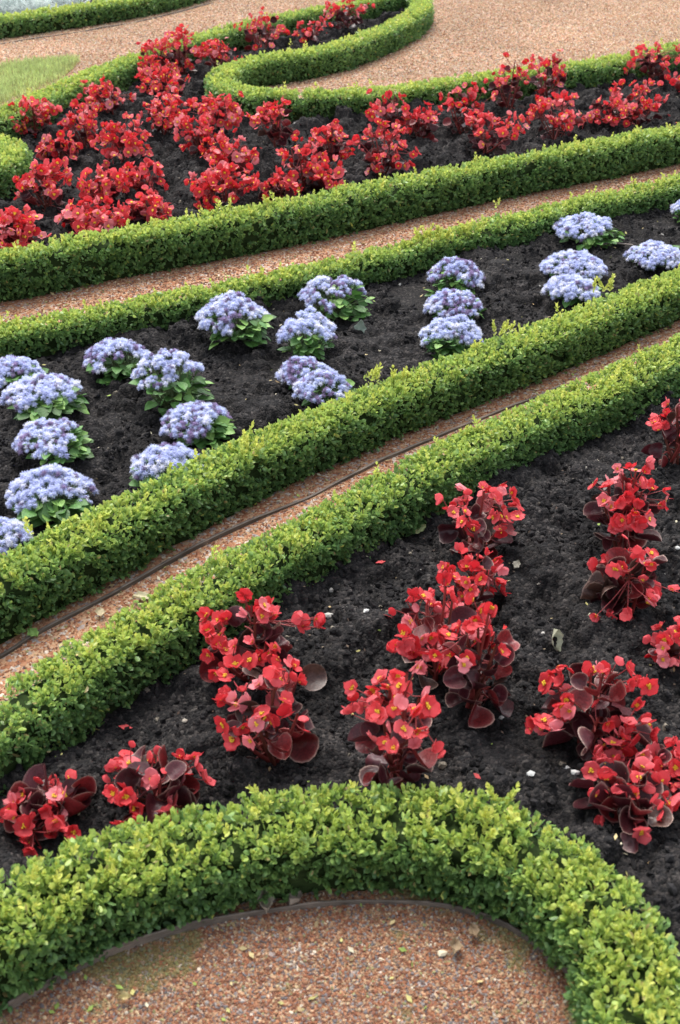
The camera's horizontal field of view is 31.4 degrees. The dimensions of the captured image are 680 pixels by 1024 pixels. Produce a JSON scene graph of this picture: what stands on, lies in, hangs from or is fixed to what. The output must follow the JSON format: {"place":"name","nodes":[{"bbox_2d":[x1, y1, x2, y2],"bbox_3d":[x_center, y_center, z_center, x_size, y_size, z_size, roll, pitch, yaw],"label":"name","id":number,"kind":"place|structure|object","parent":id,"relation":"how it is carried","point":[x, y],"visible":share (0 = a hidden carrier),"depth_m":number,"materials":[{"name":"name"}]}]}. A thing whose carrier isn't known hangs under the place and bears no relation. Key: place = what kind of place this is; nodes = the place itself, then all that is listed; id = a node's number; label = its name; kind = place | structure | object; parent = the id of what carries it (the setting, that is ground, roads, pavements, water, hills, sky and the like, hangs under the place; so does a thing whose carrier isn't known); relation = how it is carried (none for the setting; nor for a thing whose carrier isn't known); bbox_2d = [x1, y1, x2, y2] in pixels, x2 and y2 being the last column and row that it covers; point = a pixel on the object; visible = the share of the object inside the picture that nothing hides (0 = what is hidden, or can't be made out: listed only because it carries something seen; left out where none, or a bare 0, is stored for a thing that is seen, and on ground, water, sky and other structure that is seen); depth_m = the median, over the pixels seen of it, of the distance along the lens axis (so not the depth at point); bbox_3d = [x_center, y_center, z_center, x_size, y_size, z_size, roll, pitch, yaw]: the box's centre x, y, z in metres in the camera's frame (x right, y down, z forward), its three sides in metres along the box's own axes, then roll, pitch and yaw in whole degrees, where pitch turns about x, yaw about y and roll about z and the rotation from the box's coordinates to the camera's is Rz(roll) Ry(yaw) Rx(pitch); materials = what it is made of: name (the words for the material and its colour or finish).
{"place":"outdoors","nodes":[
{"label":"outdoors","id":0,"kind":"place"},
{"bbox_2d":[19,0,116,11],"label":"soil bed","id":1,"kind":"object","parent":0,"point":[90,1],"visible":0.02,"depth_m":12.90,"materials":[{"name":"black soil"}]},
{"bbox_2d":[6,0,66,15],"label":"silver plant","id":2,"kind":"object","parent":1,"relation":"on","point":[34,4],"visible":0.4,"depth_m":11.62,"materials":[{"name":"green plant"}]},
{"bbox_2d":[0,888,576,1023],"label":"gravel","id":3,"kind":"structure","parent":0,"point":[345,1010],"depth_m":2.37,"materials":[{"name":"beige gravel"}]},
{"bbox_2d":[0,0,679,1023],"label":"gravel ground","id":4,"kind":"structure","parent":0,"point":[238,518],"depth_m":4.56,"materials":[{"name":"beige gravel"}]},
{"bbox_2d":[0,132,33,199],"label":"box hedge","id":5,"kind":"object","parent":4,"relation":"on","point":[16,157],"visible":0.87,"depth_m":6.82,"materials":[{"name":"green plant"}]},
{"bbox_2d":[0,53,79,106],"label":"grass","id":6,"kind":"structure","parent":4,"relation":"on","point":[19,77],"depth_m":9.65,"materials":[{"name":"green plant"}]},
{"bbox_2d":[0,0,206,38],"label":"box hedge","id":7,"kind":"object","parent":4,"relation":"on","point":[41,20],"visible":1,"depth_m":11.58,"materials":[{"name":"green plant"}]},
{"bbox_2d":[0,384,560,658],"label":"edging band","id":8,"kind":"object","parent":4,"relation":"on","point":[163,564],"visible":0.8,"depth_m":3.76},
{"bbox_2d":[7,899,567,1007],"bbox_3d":[-0.065,0.890,2.398,1.107,0.045,0.331,3,31,5],"label":"edging band","id":9,"kind":"object","parent":4,"relation":"on","point":[112,951],"visible":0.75,"depth_m":2.47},
{"bbox_2d":[48,903,566,1020],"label":"fallen leaves","id":10,"kind":"object","parent":4,"relation":"on","point":[401,949],"visible":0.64,"depth_m":2.35,"materials":[{"name":"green plant"}]},
{"bbox_2d":[0,390,679,989],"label":"soil bed","id":11,"kind":"object","parent":4,"relation":"on","point":[554,570],"visible":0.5,"depth_m":3.10,"materials":[{"name":"black soil"}]},
{"bbox_2d":[0,763,96,856],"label":"begonia plant","id":12,"kind":"object","parent":11,"relation":"on","point":[50,804],"visible":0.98,"depth_m":2.66,"materials":[{"name":"red plant"}]},
{"bbox_2d":[102,741,215,824],"bbox_3d":[-0.412,0.631,2.700,0.247,0.171,0.229,6,32,10],"label":"begonia plant","id":13,"kind":"object","parent":11,"relation":"on","point":[158,774],"visible":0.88,"depth_m":2.69,"materials":[{"name":"red plant"}]},
{"bbox_2d":[196,588,325,690],"bbox_3d":[-0.205,0.320,3.030,0.335,0.269,0.291,-14,34,-22],"label":"begonia plant","id":14,"kind":"object","parent":11,"relation":"on","point":[223,657],"visible":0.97,"depth_m":3.00,"materials":[{"name":"red plant"}]},
{"bbox_2d":[212,654,326,765],"bbox_3d":[-0.153,0.468,2.821,0.243,0.287,0.276,21,37,30],"label":"begonia plant","id":15,"kind":"object","parent":11,"relation":"on","point":[248,722],"visible":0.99,"depth_m":2.80,"materials":[{"name":"red plant"}]},
{"bbox_2d":[340,660,445,789],"bbox_3d":[0.120,0.490,2.701,0.208,0.386,0.243,-11,33,-18],"label":"begonia plant","id":16,"kind":"object","parent":11,"relation":"on","point":[400,734],"visible":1,"depth_m":2.67,"materials":[{"name":"red plant"}]},
{"bbox_2d":[386,570,476,689],"bbox_3d":[0.235,0.301,3.066,0.241,0.323,0.303,0,31,0],"label":"begonia plant","id":17,"kind":"object","parent":11,"relation":"on","point":[420,641],"visible":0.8,"depth_m":3.04,"materials":[{"name":"red plant"}]},
{"bbox_2d":[437,542,510,621],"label":"begonia plant","id":18,"kind":"object","parent":11,"relation":"on","point":[474,583],"visible":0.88,"depth_m":3.28,"materials":[{"name":"red plant"}]},
{"bbox_2d":[428,592,519,727],"bbox_3d":[0.325,0.350,2.910,0.233,0.363,0.217,0,31,0],"label":"begonia plant","id":19,"kind":"object","parent":11,"relation":"on","point":[470,666],"visible":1,"depth_m":2.90,"materials":[{"name":"red plant"}]},
{"bbox_2d":[435,481,525,559],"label":"begonia plant","id":20,"kind":"object","parent":11,"relation":"on","point":[488,514],"visible":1,"depth_m":3.52,"materials":[{"name":"red plant"}]},
{"bbox_2d":[525,656,659,760],"bbox_3d":[0.590,0.466,2.836,0.312,0.251,0.250,0,31,0],"label":"begonia plant","id":21,"kind":"object","parent":11,"relation":"on","point":[576,699],"visible":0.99,"depth_m":2.83,"materials":[{"name":"red plant"}]},
{"bbox_2d":[593,715,652,772],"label":"begonia plant","id":22,"kind":"object","parent":11,"relation":"on","point":[624,748],"visible":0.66,"depth_m":2.78,"materials":[{"name":"red plant"}]},
{"bbox_2d":[569,751,679,853],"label":"begonia plant","id":23,"kind":"object","parent":11,"relation":"on","point":[649,792],"visible":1,"depth_m":2.65,"materials":[{"name":"red plant"}]},
{"bbox_2d":[583,455,670,550],"bbox_3d":[0.837,-0.002,3.489,0.256,0.318,0.243,0,31,0],"label":"begonia plant","id":24,"kind":"object","parent":11,"relation":"on","point":[627,511],"visible":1,"depth_m":3.47,"materials":[{"name":"red plant"}]},
{"bbox_2d":[580,534,679,621],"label":"begonia plant","id":25,"kind":"object","parent":11,"relation":"on","point":[616,572],"visible":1,"depth_m":3.26,"materials":[{"name":"red plant"}]},
{"bbox_2d":[638,736,679,795],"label":"begonia plant","id":26,"kind":"object","parent":11,"relation":"on","point":[663,758],"visible":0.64,"depth_m":2.75,"materials":[{"name":"red plant"}]},
{"bbox_2d":[641,398,679,466],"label":"begonia plant","id":27,"kind":"object","parent":11,"relation":"on","point":[668,428],"visible":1,"depth_m":4.09,"materials":[{"name":"red plant"}]},
{"bbox_2d":[642,616,679,667],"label":"begonia plant","id":28,"kind":"object","parent":11,"relation":"on","point":[665,653],"visible":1,"depth_m":3.10,"materials":[{"name":"red plant"}]},
{"bbox_2d":[0,780,679,1023],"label":"box hedge","id":29,"kind":"object","parent":4,"relation":"on","point":[551,895],"visible":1,"depth_m":2.44,"materials":[{"name":"green plant"}]},
{"bbox_2d":[0,333,679,795],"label":"box hedge","id":30,"kind":"object","parent":4,"relation":"on","point":[72,699],"visible":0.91,"depth_m":3.42,"materials":[{"name":"green plant"}]},
{"bbox_2d":[0,263,679,643],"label":"box hedge","id":31,"kind":"object","parent":4,"relation":"on","point":[58,569],"visible":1,"depth_m":4.00,"materials":[{"name":"green plant"}]},
{"bbox_2d":[0,122,679,302],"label":"box hedge","id":32,"kind":"object","parent":4,"relation":"on","point":[37,268],"visible":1,"depth_m":6.13,"materials":[{"name":"green plant"}]},
{"bbox_2d":[0,170,679,358],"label":"box hedge","id":33,"kind":"object","parent":4,"relation":"on","point":[38,337],"visible":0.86,"depth_m":5.48,"materials":[{"name":"green plant"}]},
{"bbox_2d":[0,0,679,139],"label":"box hedge","id":34,"kind":"object","parent":4,"relation":"on","point":[250,77],"visible":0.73,"depth_m":9.13,"materials":[{"name":"green plant"}]},
{"bbox_2d":[0,200,679,554],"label":"soil bed","id":35,"kind":"object","parent":4,"relation":"on","point":[257,369],"visible":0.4,"depth_m":4.90,"materials":[{"name":"black soil"}]},
{"bbox_2d":[0,517,31,554],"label":"ageratum plant","id":36,"kind":"object","parent":35,"relation":"on","point":[13,533],"visible":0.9,"depth_m":3.57,"materials":[{"name":"purple plant"}]},
{"bbox_2d":[0,354,48,388],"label":"ageratum plant","id":37,"kind":"object","parent":35,"relation":"on","point":[26,367],"visible":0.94,"depth_m":4.61,"materials":[{"name":"purple plant"}]},
{"bbox_2d":[0,372,89,421],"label":"ageratum plant","id":38,"kind":"object","parent":35,"relation":"on","point":[60,400],"visible":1,"depth_m":4.31,"materials":[{"name":"purple plant"}]},
{"bbox_2d":[4,463,98,529],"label":"ageratum plant","id":39,"kind":"object","parent":35,"relation":"on","point":[55,479],"visible":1,"depth_m":3.78,"materials":[{"name":"purple plant"}]},
{"bbox_2d":[11,416,93,464],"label":"ageratum plant","id":40,"kind":"object","parent":35,"relation":"on","point":[74,438],"visible":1,"depth_m":4.03,"materials":[{"name":"purple plant"}]},
{"bbox_2d":[82,337,153,385],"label":"ageratum plant","id":41,"kind":"object","parent":35,"relation":"on","point":[118,367],"visible":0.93,"depth_m":4.65,"materials":[{"name":"purple plant"}]},
{"bbox_2d":[129,441,203,487],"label":"ageratum plant","id":42,"kind":"object","parent":35,"relation":"on","point":[148,462],"visible":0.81,"depth_m":3.95,"materials":[{"name":"purple plant"}]},
{"bbox_2d":[128,348,214,423],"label":"ageratum plant","id":43,"kind":"object","parent":35,"relation":"on","point":[186,388],"visible":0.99,"depth_m":4.37,"materials":[{"name":"purple plant"}]},
{"bbox_2d":[158,399,236,449],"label":"ageratum plant","id":44,"kind":"object","parent":35,"relation":"on","point":[209,427],"visible":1,"depth_m":4.20,"materials":[{"name":"purple plant"}]},
{"bbox_2d":[194,289,275,349],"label":"ageratum plant","id":45,"kind":"object","parent":35,"relation":"on","point":[222,326],"visible":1,"depth_m":4.87,"materials":[{"name":"purple plant"}]},
{"bbox_2d":[274,355,330,388],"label":"ageratum plant","id":46,"kind":"object","parent":35,"relation":"on","point":[287,372],"visible":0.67,"depth_m":4.56,"materials":[{"name":"purple plant"}]},
{"bbox_2d":[275,305,337,362],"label":"ageratum plant","id":47,"kind":"object","parent":35,"relation":"on","point":[319,324],"visible":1,"depth_m":4.77,"materials":[{"name":"purple plant"}]},
{"bbox_2d":[292,368,354,406],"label":"ageratum plant","id":48,"kind":"object","parent":35,"relation":"on","point":[314,386],"visible":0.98,"depth_m":4.37,"materials":[{"name":"purple plant"}]},
{"bbox_2d":[297,274,374,321],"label":"ageratum plant","id":49,"kind":"object","parent":35,"relation":"on","point":[345,311],"visible":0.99,"depth_m":5.19,"materials":[{"name":"purple plant"}]},
{"bbox_2d":[418,314,483,358],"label":"ageratum plant","id":50,"kind":"object","parent":35,"relation":"on","point":[453,328],"visible":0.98,"depth_m":4.80,"materials":[{"name":"purple plant"}]},
{"bbox_2d":[423,256,485,295],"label":"ageratum plant","id":51,"kind":"object","parent":35,"relation":"on","point":[453,266],"visible":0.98,"depth_m":5.44,"materials":[{"name":"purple plant"}]},
{"bbox_2d":[423,288,486,318],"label":"ageratum plant","id":52,"kind":"object","parent":35,"relation":"on","point":[445,302],"visible":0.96,"depth_m":5.14,"materials":[{"name":"purple plant"}]},
{"bbox_2d":[540,273,603,307],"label":"ageratum plant","id":53,"kind":"object","parent":35,"relation":"on","point":[568,289],"visible":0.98,"depth_m":5.24,"materials":[{"name":"purple plant"}]},
{"bbox_2d":[539,249,608,279],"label":"ageratum plant","id":54,"kind":"object","parent":35,"relation":"on","point":[569,261],"visible":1,"depth_m":5.53,"materials":[{"name":"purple plant"}]},
{"bbox_2d":[552,211,624,250],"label":"ageratum plant","id":55,"kind":"object","parent":35,"relation":"on","point":[598,233],"visible":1,"depth_m":6.00,"materials":[{"name":"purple plant"}]},
{"bbox_2d":[623,239,679,270],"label":"ageratum plant","id":56,"kind":"object","parent":35,"relation":"on","point":[648,255],"visible":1,"depth_m":5.69,"materials":[{"name":"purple plant"}]},
{"bbox_2d":[0,7,679,257],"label":"soil bed","id":57,"kind":"object","parent":4,"relation":"on","point":[346,117],"visible":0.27,"depth_m":7.79,"materials":[{"name":"black soil"}]},
{"bbox_2d":[0,204,51,248],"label":"begonia plant","id":58,"kind":"object","parent":57,"relation":"on","point":[23,229],"visible":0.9,"depth_m":5.88,"materials":[{"name":"red plant"}]},
{"bbox_2d":[8,95,62,137],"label":"begonia plant","id":59,"kind":"object","parent":57,"relation":"on","point":[42,110],"visible":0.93,"depth_m":7.79,"materials":[{"name":"red plant"}]},
{"bbox_2d":[12,156,72,211],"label":"begonia plant","id":60,"kind":"object","parent":57,"relation":"on","point":[48,174],"visible":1,"depth_m":6.47,"materials":[{"name":"red plant"}]},
{"bbox_2d":[34,130,82,160],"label":"begonia plant","id":61,"kind":"object","parent":57,"relation":"on","point":[50,148],"visible":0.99,"depth_m":7.30,"materials":[{"name":"red plant"}]},
{"bbox_2d":[57,98,98,147],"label":"begonia plant","id":62,"kind":"object","parent":57,"relation":"on","point":[84,119],"visible":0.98,"depth_m":7.60,"materials":[{"name":"red plant"}]},
{"bbox_2d":[54,189,128,240],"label":"begonia plant","id":63,"kind":"object","parent":57,"relation":"on","point":[92,216],"visible":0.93,"depth_m":6.02,"materials":[{"name":"red plant"}]},
{"bbox_2d":[76,162,132,204],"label":"begonia plant","id":64,"kind":"object","parent":57,"relation":"on","point":[104,183],"visible":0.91,"depth_m":6.46,"materials":[{"name":"red plant"}]},
{"bbox_2d":[77,74,135,114],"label":"begonia plant","id":65,"kind":"object","parent":57,"relation":"on","point":[97,94],"visible":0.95,"depth_m":8.25,"materials":[{"name":"red plant"}]},
{"bbox_2d":[89,111,153,168],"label":"begonia plant","id":66,"kind":"object","parent":57,"relation":"on","point":[117,135],"visible":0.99,"depth_m":7.18,"materials":[{"name":"red plant"}]},
{"bbox_2d":[124,157,168,200],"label":"begonia plant","id":67,"kind":"object","parent":57,"relation":"on","point":[138,177],"visible":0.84,"depth_m":6.70,"materials":[{"name":"red plant"}]},
{"bbox_2d":[122,184,173,224],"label":"begonia plant","id":68,"kind":"object","parent":57,"relation":"on","point":[145,207],"visible":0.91,"depth_m":6.23,"materials":[{"name":"red plant"}]},
{"bbox_2d":[136,38,180,72],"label":"begonia plant","id":69,"kind":"object","parent":57,"relation":"on","point":[154,58],"visible":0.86,"depth_m":9.19,"materials":[{"name":"red plant"}]},
{"bbox_2d":[134,63,190,97],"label":"begonia plant","id":70,"kind":"object","parent":57,"relation":"on","point":[157,80],"visible":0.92,"depth_m":8.74,"materials":[{"name":"red plant"}]},
{"bbox_2d":[139,86,195,134],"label":"begonia plant","id":71,"kind":"object","parent":57,"relation":"on","point":[170,113],"visible":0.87,"depth_m":7.80,"materials":[{"name":"red plant"}]},
{"bbox_2d":[160,23,196,74],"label":"begonia plant","id":72,"kind":"object","parent":57,"relation":"on","point":[180,56],"visible":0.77,"depth_m":9.54,"materials":[{"name":"red plant"}]},
{"bbox_2d":[173,113,224,154],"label":"begonia plant","id":73,"kind":"object","parent":57,"relation":"on","point":[194,135],"visible":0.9,"depth_m":7.36,"materials":[{"name":"red plant"}]},
{"bbox_2d":[186,91,243,129],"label":"begonia plant","id":74,"kind":"object","parent":57,"relation":"on","point":[219,113],"visible":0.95,"depth_m":7.73,"materials":[{"name":"red plant"}]},
{"bbox_2d":[190,37,242,66],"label":"begonia plant","id":75,"kind":"object","parent":57,"relation":"on","point":[214,53],"visible":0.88,"depth_m":9.46,"materials":[{"name":"red plant"}]},
{"bbox_2d":[184,159,259,211],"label":"begonia plant","id":76,"kind":"object","parent":57,"relation":"on","point":[228,186],"visible":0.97,"depth_m":6.49,"materials":[{"name":"red plant"}]},
{"bbox_2d":[197,128,258,174],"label":"begonia plant","id":77,"kind":"object","parent":57,"relation":"on","point":[240,157],"visible":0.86,"depth_m":7.02,"materials":[{"name":"red plant"}]},
{"bbox_2d":[233,6,289,50],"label":"begonia plant","id":78,"kind":"object","parent":57,"relation":"on","point":[253,29],"visible":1,"depth_m":10.29,"materials":[{"name":"red plant"}]},
{"bbox_2d":[244,97,299,146],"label":"begonia plant","id":79,"kind":"object","parent":57,"relation":"on","point":[268,111],"visible":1,"depth_m":7.45,"materials":[{"name":"red plant"}]},
{"bbox_2d":[251,166,298,202],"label":"begonia plant","id":80,"kind":"object","parent":57,"relation":"on","point":[284,182],"visible":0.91,"depth_m":6.58,"materials":[{"name":"red plant"}]},
{"bbox_2d":[275,136,329,193],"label":"begonia plant","id":81,"kind":"object","parent":57,"relation":"on","point":[295,160],"visible":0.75,"depth_m":6.78,"materials":[{"name":"red plant"}]},
{"bbox_2d":[292,20,332,43],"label":"begonia plant","id":82,"kind":"object","parent":57,"relation":"on","point":[309,32],"visible":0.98,"depth_m":10.52,"materials":[{"name":"red plant"}]},
{"bbox_2d":[298,154,346,190],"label":"begonia plant","id":83,"kind":"object","parent":57,"relation":"on","point":[325,175],"visible":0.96,"depth_m":6.73,"materials":[{"name":"red plant"}]},
{"bbox_2d":[300,119,356,162],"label":"begonia plant","id":84,"kind":"object","parent":57,"relation":"on","point":[334,142],"visible":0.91,"depth_m":7.30,"materials":[{"name":"red plant"}]},
{"bbox_2d":[319,0,374,28],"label":"begonia plant","id":85,"kind":"object","parent":57,"relation":"on","point":[338,13],"visible":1,"depth_m":10.86,"materials":[{"name":"red plant"}]},
{"bbox_2d":[346,117,421,176],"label":"begonia plant","id":86,"kind":"object","parent":57,"relation":"on","point":[376,155],"visible":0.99,"depth_m":7.03,"materials":[{"name":"red plant"}]},
{"bbox_2d":[365,88,410,138],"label":"begonia plant","id":87,"kind":"object","parent":57,"relation":"on","point":[384,109],"visible":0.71,"depth_m":7.80,"materials":[{"name":"red plant"}]},
{"bbox_2d":[401,101,442,141],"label":"begonia plant","id":88,"kind":"object","parent":57,"relation":"on","point":[422,122],"visible":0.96,"depth_m":7.72,"materials":[{"name":"red plant"}]},
{"bbox_2d":[438,81,495,133],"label":"begonia plant","id":89,"kind":"object","parent":57,"relation":"on","point":[471,95],"visible":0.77,"depth_m":7.89,"materials":[{"name":"red plant"}]},
{"bbox_2d":[461,106,529,156],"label":"begonia plant","id":90,"kind":"object","parent":57,"relation":"on","point":[478,141],"visible":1,"depth_m":7.38,"materials":[{"name":"red plant"}]},
{"bbox_2d":[483,52,535,109],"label":"begonia plant","id":91,"kind":"object","parent":57,"relation":"on","point":[501,83],"visible":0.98,"depth_m":8.34,"materials":[{"name":"red plant"}]},
{"bbox_2d":[529,49,566,99],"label":"begonia plant","id":92,"kind":"object","parent":57,"relation":"on","point":[556,74],"visible":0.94,"depth_m":8.49,"materials":[{"name":"red plant"}]},
{"bbox_2d":[525,89,582,139],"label":"begonia plant","id":93,"kind":"object","parent":57,"relation":"on","point":[552,118],"visible":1,"depth_m":7.74,"materials":[{"name":"red plant"}]},
{"bbox_2d":[576,87,631,127],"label":"begonia plant","id":94,"kind":"object","parent":57,"relation":"on","point":[607,113],"visible":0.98,"depth_m":7.98,"materials":[{"name":"red plant"}]},
{"bbox_2d":[610,78,668,127],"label":"begonia plant","id":95,"kind":"object","parent":57,"relation":"on","point":[642,113],"visible":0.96,"depth_m":8.09,"materials":[{"name":"red plant"}]},
{"bbox_2d":[623,42,679,79],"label":"begonia plant","id":96,"kind":"object","parent":57,"relation":"on","point":[658,64],"visible":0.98,"depth_m":9.11,"materials":[{"name":"red plant"}]},
{"bbox_2d":[49,328,667,654],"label":"fallen leaves","id":97,"kind":"object","parent":4,"relation":"on","point":[158,578],"depth_m":3.34,"materials":[{"name":"brown plant"}]},
{"bbox_2d":[0,0,679,103],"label":"gravel","id":98,"kind":"structure","parent":0,"point":[517,31],"depth_m":11.33,"materials":[{"name":"beige gravel"}]},
{"bbox_2d":[0,163,679,325],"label":"gravel","id":99,"kind":"structure","parent":0,"point":[349,250],"depth_m":6.00,"materials":[{"name":"brown gravel"}]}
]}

